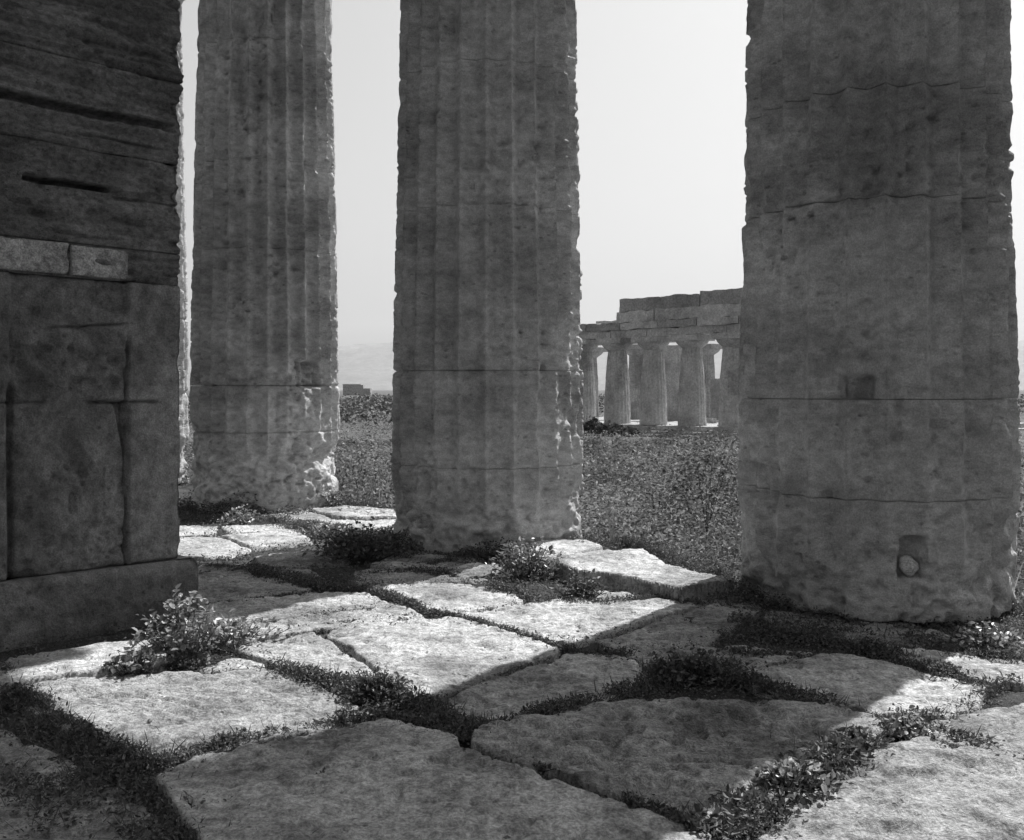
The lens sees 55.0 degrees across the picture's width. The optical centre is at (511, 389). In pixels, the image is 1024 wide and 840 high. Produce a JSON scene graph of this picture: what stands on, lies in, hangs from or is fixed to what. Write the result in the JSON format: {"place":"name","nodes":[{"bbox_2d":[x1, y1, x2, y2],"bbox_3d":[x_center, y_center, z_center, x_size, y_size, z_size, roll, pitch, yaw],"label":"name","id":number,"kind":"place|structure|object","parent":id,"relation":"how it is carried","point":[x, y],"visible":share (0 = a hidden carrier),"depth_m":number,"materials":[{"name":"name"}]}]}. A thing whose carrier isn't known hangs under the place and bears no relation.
{"place":"outdoors","nodes":[
{"label":"outdoors","id":0,"kind":"place"},
{"bbox_2d":[0,483,1023,839],"bbox_3d":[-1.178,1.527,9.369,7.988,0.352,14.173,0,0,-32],"label":"grass","id":1,"kind":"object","parent":0,"point":[834,751],"visible":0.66,"depth_m":5.32,"materials":[{"name":"grey plant"}]},
{"bbox_2d":[0,0,198,651],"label":"wall pier","id":2,"kind":"structure","parent":1,"relation":"on","point":[90,134],"depth_m":6.82,"materials":[{"name":"stone"}]},
{"bbox_2d":[99,640,174,675],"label":"leafy plant","id":3,"kind":"object","parent":1,"relation":"on","point":[139,654],"visible":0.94,"depth_m":5.76,"materials":[{"name":"grey plant"}]},
{"bbox_2d":[125,583,237,664],"bbox_3d":[-2.079,1.454,6.101,0.664,0.500,0.519,0,0,25],"label":"leafy plant","id":4,"kind":"object","parent":1,"relation":"on","point":[190,634],"visible":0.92,"depth_m":6.07,"materials":[{"name":"grey plant"}]},
{"bbox_2d":[175,0,189,483],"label":"stone column","id":5,"kind":"structure","parent":1,"relation":"on","point":[182,366],"depth_m":17.32,"materials":[{"name":"grey stone"}]},
{"bbox_2d":[212,504,259,525],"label":"leafy plant","id":6,"kind":"object","parent":1,"relation":"on","point":[238,517],"visible":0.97,"depth_m":12.07,"materials":[{"name":"grey plant"}]},
{"bbox_2d":[175,613,303,650],"bbox_3d":[-1.800,1.575,6.486,0.922,0.258,0.505,0,0,0],"label":"leafy plant","id":7,"kind":"object","parent":1,"relation":"on","point":[246,628],"visible":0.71,"depth_m":6.41,"materials":[{"name":"grey plant"}]},
{"bbox_2d":[189,0,339,511],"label":"stone column","id":8,"kind":"structure","parent":1,"relation":"on","point":[264,396],"depth_m":13.41,"materials":[{"name":"grey stone"}]},
{"bbox_2d":[298,521,358,538],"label":"leafy plant","id":9,"kind":"object","parent":1,"relation":"on","point":[314,530],"visible":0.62,"depth_m":11.16,"materials":[{"name":"grey plant"}]},
{"bbox_2d":[317,484,349,507],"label":"leafy plant","id":10,"kind":"object","parent":1,"relation":"on","point":[334,495],"visible":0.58,"depth_m":13.79,"materials":[{"name":"grey plant"}]},
{"bbox_2d":[302,516,423,563],"bbox_3d":[-1.533,1.468,9.681,1.129,0.474,0.835,0,0,-26],"label":"leafy plant","id":11,"kind":"object","parent":1,"relation":"on","point":[364,545],"visible":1,"depth_m":9.62,"materials":[{"name":"grey plant"}]},
{"bbox_2d":[334,448,391,488],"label":"shrub","id":12,"kind":"object","parent":1,"relation":"on","point":[348,463],"visible":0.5,"depth_m":16.37,"materials":[{"name":"grey plant"}]},
{"bbox_2d":[331,665,423,704],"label":"leafy plant","id":13,"kind":"object","parent":1,"relation":"on","point":[367,685],"visible":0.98,"depth_m":5.28,"materials":[{"name":"grey plant"}]},
{"bbox_2d":[391,0,584,554],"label":"stone column","id":14,"kind":"structure","parent":1,"relation":"on","point":[487,415],"depth_m":9.98,"materials":[{"name":"grey stone"}]},
{"bbox_2d":[0,541,1021,838],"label":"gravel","id":15,"kind":"structure","parent":1,"relation":"on","point":[400,701],"depth_m":4.93,"materials":[{"name":"grey gravel"}]},
{"bbox_2d":[474,536,562,580],"bbox_3d":[0.097,1.500,8.736,0.774,0.410,0.501,0,0,-20],"label":"leafy plant","id":16,"kind":"object","parent":1,"relation":"on","point":[525,565],"visible":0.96,"depth_m":8.76,"materials":[{"name":"grey plant"}]},
{"bbox_2d":[526,539,602,571],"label":"paving slab","id":17,"kind":"structure","parent":1,"relation":"on","point":[567,547],"depth_m":9.70,"materials":[{"name":"stone"}]},
{"bbox_2d":[546,567,610,598],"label":"leafy plant","id":18,"kind":"object","parent":1,"relation":"on","point":[588,591],"visible":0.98,"depth_m":7.82,"materials":[{"name":"grey plant"}]},
{"bbox_2d":[605,508,614,541],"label":"dry stalk","id":19,"kind":"object","parent":1,"relation":"on","point":[611,530],"visible":0.89,"depth_m":10.64,"materials":[{"name":"plant"}]},
{"bbox_2d":[554,548,733,603],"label":"paving slab","id":20,"kind":"structure","parent":1,"relation":"on","point":[642,571],"depth_m":8.22,"materials":[{"name":"stone"}]},
{"bbox_2d":[632,645,756,686],"bbox_3d":[1.036,1.587,5.635,0.718,0.236,0.423,0,0,0],"label":"leafy plant","id":21,"kind":"object","parent":1,"relation":"on","point":[696,664],"visible":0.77,"depth_m":5.61,"materials":[{"name":"grey plant"}]},
{"bbox_2d":[658,422,741,531],"bbox_3d":[2.499,1.117,12.471,1.291,1.408,0.994,0,0,0],"label":"shrub","id":22,"kind":"object","parent":1,"relation":"on","point":[723,473],"visible":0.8,"depth_m":12.46,"materials":[{"name":"grey plant"}]},
{"bbox_2d":[750,755,837,798],"bbox_3d":[1.134,1.605,4.038,0.404,0.198,0.276,0,0,0],"label":"leafy plant","id":23,"kind":"object","parent":1,"relation":"on","point":[781,770],"visible":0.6,"depth_m":4.02,"materials":[{"name":"grey plant"}]},
{"bbox_2d":[737,0,1020,623],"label":"stone column","id":24,"kind":"structure","parent":1,"relation":"on","point":[879,406],"depth_m":7.12,"materials":[{"name":"grey stone"}]},
{"bbox_2d":[898,555,918,576],"bbox_3d":[2.828,1.258,7.019,0.139,0.152,0.148,0,0,0],"label":"round stone","id":25,"kind":"object","parent":24,"relation":"in","point":[908,566],"visible":1,"depth_m":6.97,"materials":[{"name":"grey stone"}]},
{"bbox_2d":[868,702,940,740],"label":"leafy plant","id":26,"kind":"object","parent":1,"relation":"on","point":[906,726],"visible":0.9,"depth_m":4.70,"materials":[{"name":"grey plant"}]},
{"bbox_2d":[942,620,1023,657],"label":"leafy plant","id":27,"kind":"object","parent":1,"relation":"on","point":[990,635],"visible":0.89,"depth_m":6.22,"materials":[{"name":"grey plant"}]},
{"bbox_2d":[178,390,1023,596],"bbox_3d":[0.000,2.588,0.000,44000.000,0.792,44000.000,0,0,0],"label":"field","id":28,"kind":"structure","parent":0,"point":[390,392],"depth_m":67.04,"materials":[{"name":"plant"}]},
{"bbox_2d":[342,384,371,394],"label":"farmhouse","id":29,"kind":"object","parent":28,"relation":"on","point":[352,389],"visible":0.91,"depth_m":417.00,"materials":[{"name":"paint"}]},
{"bbox_2d":[583,415,601,433],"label":"shrub","id":30,"kind":"object","parent":28,"relation":"on","point":[590,424],"visible":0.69,"depth_m":61.76,"materials":[{"name":"grey plant"}]},
{"bbox_2d":[187,392,1023,425],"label":"scrub belt","id":31,"kind":"object","parent":28,"relation":"on","point":[352,408],"visible":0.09,"depth_m":88.77,"materials":[{"name":"grey plant"}]},
{"bbox_2d":[593,420,622,434],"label":"shrub","id":32,"kind":"object","parent":28,"relation":"on","point":[607,425],"visible":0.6,"depth_m":60.73,"materials":[{"name":"grey plant"}]},
{"bbox_2d":[582,458,649,495],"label":"shrub","id":33,"kind":"object","parent":28,"relation":"on","point":[605,471],"visible":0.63,"depth_m":15.97,"materials":[{"name":"grey plant"}]},
{"bbox_2d":[603,426,639,436],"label":"shrub","id":34,"kind":"object","parent":28,"relation":"on","point":[621,430],"visible":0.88,"depth_m":59.69,"materials":[{"name":"grey plant"}]},
{"bbox_2d":[595,468,714,517],"bbox_3d":[1.957,1.438,13.507,1.652,0.709,1.186,0,0,0],"label":"shrub","id":35,"kind":"object","parent":28,"relation":"on","point":[651,493],"visible":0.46,"depth_m":13.46,"materials":[{"name":"grey plant"}]},
{"bbox_2d":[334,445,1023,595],"bbox_3d":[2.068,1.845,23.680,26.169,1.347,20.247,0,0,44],"label":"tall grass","id":36,"kind":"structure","parent":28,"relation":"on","point":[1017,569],"depth_m":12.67,"materials":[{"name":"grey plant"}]},
{"bbox_2d":[578,288,1023,436],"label":"ruined temple","id":37,"kind":"structure","parent":28,"relation":"on","point":[661,381],"depth_m":66.31,"materials":[{"name":"stone"}]},
{"label":"temple base","id":38,"kind":"structure","parent":28,"relation":"on","visible":0},
{"bbox_2d":[0,730,166,839],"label":"paving slab","id":39,"kind":"structure","parent":38,"relation":"on","point":[97,827],"depth_m":3.87,"materials":[{"name":"stone"}]},
{"bbox_2d":[0,637,166,694],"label":"paving slab","id":40,"kind":"structure","parent":38,"relation":"on","point":[78,661],"depth_m":5.81,"materials":[{"name":"stone"}]},
{"bbox_2d":[6,668,373,771],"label":"paving slab","id":41,"kind":"structure","parent":38,"relation":"on","point":[182,706],"depth_m":5.16,"materials":[{"name":"grey stone"}]},
{"bbox_2d":[179,525,218,537],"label":"paving slab","id":42,"kind":"structure","parent":38,"relation":"on","point":[196,530],"depth_m":11.55,"materials":[{"name":"stone"}]},
{"bbox_2d":[178,537,250,560],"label":"paving slab","id":43,"kind":"structure","parent":38,"relation":"on","point":[211,548],"depth_m":10.25,"materials":[{"name":"stone"}]},
{"bbox_2d":[198,562,245,573],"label":"paving slab","id":44,"kind":"structure","parent":38,"relation":"on","point":[204,567],"depth_m":9.05,"materials":[{"name":"stone"}]},
{"bbox_2d":[199,658,264,674],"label":"paving slab","id":45,"kind":"structure","parent":38,"relation":"on","point":[233,664],"depth_m":5.92,"materials":[{"name":"stone"}]},
{"bbox_2d":[198,568,312,605],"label":"paving slab","id":46,"kind":"structure","parent":38,"relation":"on","point":[223,585],"depth_m":8.22,"materials":[{"name":"stone"}]},
{"bbox_2d":[220,524,291,533],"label":"paving slab","id":47,"kind":"structure","parent":38,"relation":"on","point":[248,528],"depth_m":11.70,"materials":[{"name":"stone"}]},
{"bbox_2d":[217,529,312,551],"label":"paving slab","id":48,"kind":"structure","parent":38,"relation":"on","point":[270,538],"depth_m":10.79,"materials":[{"name":"stone"}]},
{"bbox_2d":[188,592,395,625],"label":"paving slab","id":49,"kind":"structure","parent":38,"relation":"on","point":[279,608],"depth_m":7.50,"materials":[{"name":"stone"}]},
{"bbox_2d":[259,510,334,523],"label":"paving slab","id":50,"kind":"structure","parent":38,"relation":"on","point":[311,515],"depth_m":12.78,"materials":[{"name":"stone"}]},
{"bbox_2d":[270,568,327,584],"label":"paving slab","id":51,"kind":"structure","parent":38,"relation":"on","point":[306,571],"depth_m":8.91,"materials":[{"name":"stone"}]},
{"bbox_2d":[230,632,374,682],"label":"paving slab","id":52,"kind":"structure","parent":38,"relation":"on","point":[313,648],"depth_m":6.16,"materials":[{"name":"stone"}]},
{"bbox_2d":[253,550,351,568],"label":"paving slab","id":53,"kind":"structure","parent":38,"relation":"on","point":[289,560],"depth_m":9.47,"materials":[{"name":"stone"}]},
{"bbox_2d":[194,605,421,649],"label":"paving slab","id":54,"kind":"structure","parent":38,"relation":"on","point":[314,621],"depth_m":7.03,"materials":[{"name":"stone"}]},
{"bbox_2d":[310,505,396,520],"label":"paving slab","id":55,"kind":"structure","parent":38,"relation":"on","point":[354,512],"depth_m":12.94,"materials":[{"name":"stone"}]},
{"bbox_2d":[312,519,396,536],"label":"paving slab","id":56,"kind":"structure","parent":38,"relation":"on","point":[382,522],"depth_m":12.11,"materials":[{"name":"stone"}]},
{"bbox_2d":[345,569,488,585],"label":"paving slab","id":57,"kind":"structure","parent":38,"relation":"on","point":[405,576],"depth_m":8.63,"materials":[{"name":"stone"}]},
{"bbox_2d":[370,549,479,571],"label":"paving slab","id":58,"kind":"structure","parent":38,"relation":"on","point":[408,561],"depth_m":9.36,"materials":[{"name":"stone"}]},
{"bbox_2d":[155,718,711,839],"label":"paving slab","id":59,"kind":"structure","parent":38,"relation":"on","point":[400,785],"depth_m":3.94,"materials":[{"name":"stone"}]},
{"bbox_2d":[325,616,561,711],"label":"paving slab","id":60,"kind":"structure","parent":38,"relation":"on","point":[467,657],"depth_m":6.20,"materials":[{"name":"stone"}]},
{"bbox_2d":[374,583,522,616],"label":"paving slab","id":61,"kind":"structure","parent":38,"relation":"on","point":[451,597],"depth_m":7.83,"materials":[{"name":"stone"}]},
{"bbox_2d":[447,562,501,578],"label":"paving slab","id":62,"kind":"structure","parent":38,"relation":"on","point":[470,570],"depth_m":8.90,"materials":[{"name":"stone"}]},
{"bbox_2d":[437,653,652,728],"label":"paving slab","id":63,"kind":"structure","parent":38,"relation":"on","point":[515,691],"depth_m":5.49,"materials":[{"name":"stone"}]},
{"bbox_2d":[457,590,734,647],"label":"paving slab","id":64,"kind":"structure","parent":38,"relation":"on","point":[552,618],"depth_m":7.19,"materials":[{"name":"stone"}]},
{"bbox_2d":[471,697,885,839],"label":"paving slab","id":65,"kind":"structure","parent":38,"relation":"on","point":[676,751],"depth_m":4.53,"materials":[{"name":"stone"}]},
{"bbox_2d":[595,602,766,656],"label":"paving slab","id":66,"kind":"structure","parent":38,"relation":"on","point":[672,629],"depth_m":6.77,"materials":[{"name":"stone"}]},
{"bbox_2d":[622,645,812,680],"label":"paving slab","id":67,"kind":"structure","parent":38,"relation":"on","point":[770,659],"depth_m":6.08,"materials":[{"name":"stone"}]},
{"bbox_2d":[763,611,944,648],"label":"paving slab","id":68,"kind":"structure","parent":38,"relation":"on","point":[881,626],"depth_m":6.82,"materials":[{"name":"stone"}]},
{"bbox_2d":[741,653,985,722],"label":"paving slab","id":69,"kind":"structure","parent":38,"relation":"on","point":[878,684],"depth_m":5.47,"materials":[{"name":"stone"}]},
{"bbox_2d":[758,736,1023,839],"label":"paving slab","id":70,"kind":"structure","parent":38,"relation":"on","point":[917,788],"depth_m":3.91,"materials":[{"name":"grey stone"}]},
{"bbox_2d":[887,644,1023,690],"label":"paving slab","id":71,"kind":"structure","parent":38,"relation":"on","point":[986,667],"depth_m":5.89,"materials":[{"name":"stone"}]},
{"bbox_2d":[927,703,1023,759],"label":"paving slab","id":72,"kind":"structure","parent":38,"relation":"on","point":[1006,724],"depth_m":4.79,"materials":[{"name":"grey stone"}]},
{"bbox_2d":[181,0,1023,349],"label":"sky","id":73,"kind":"structure","parent":0,"point":[661,98],"materials":[{"name":"white"}]},
{"bbox_2d":[187,340,1023,389],"bbox_3d":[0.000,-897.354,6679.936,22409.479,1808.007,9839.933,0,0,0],"label":"mountains","id":74,"kind":"structure","parent":0,"point":[369,365],"depth_m":7789.90,"materials":[{"name":"grey"}]}
]}

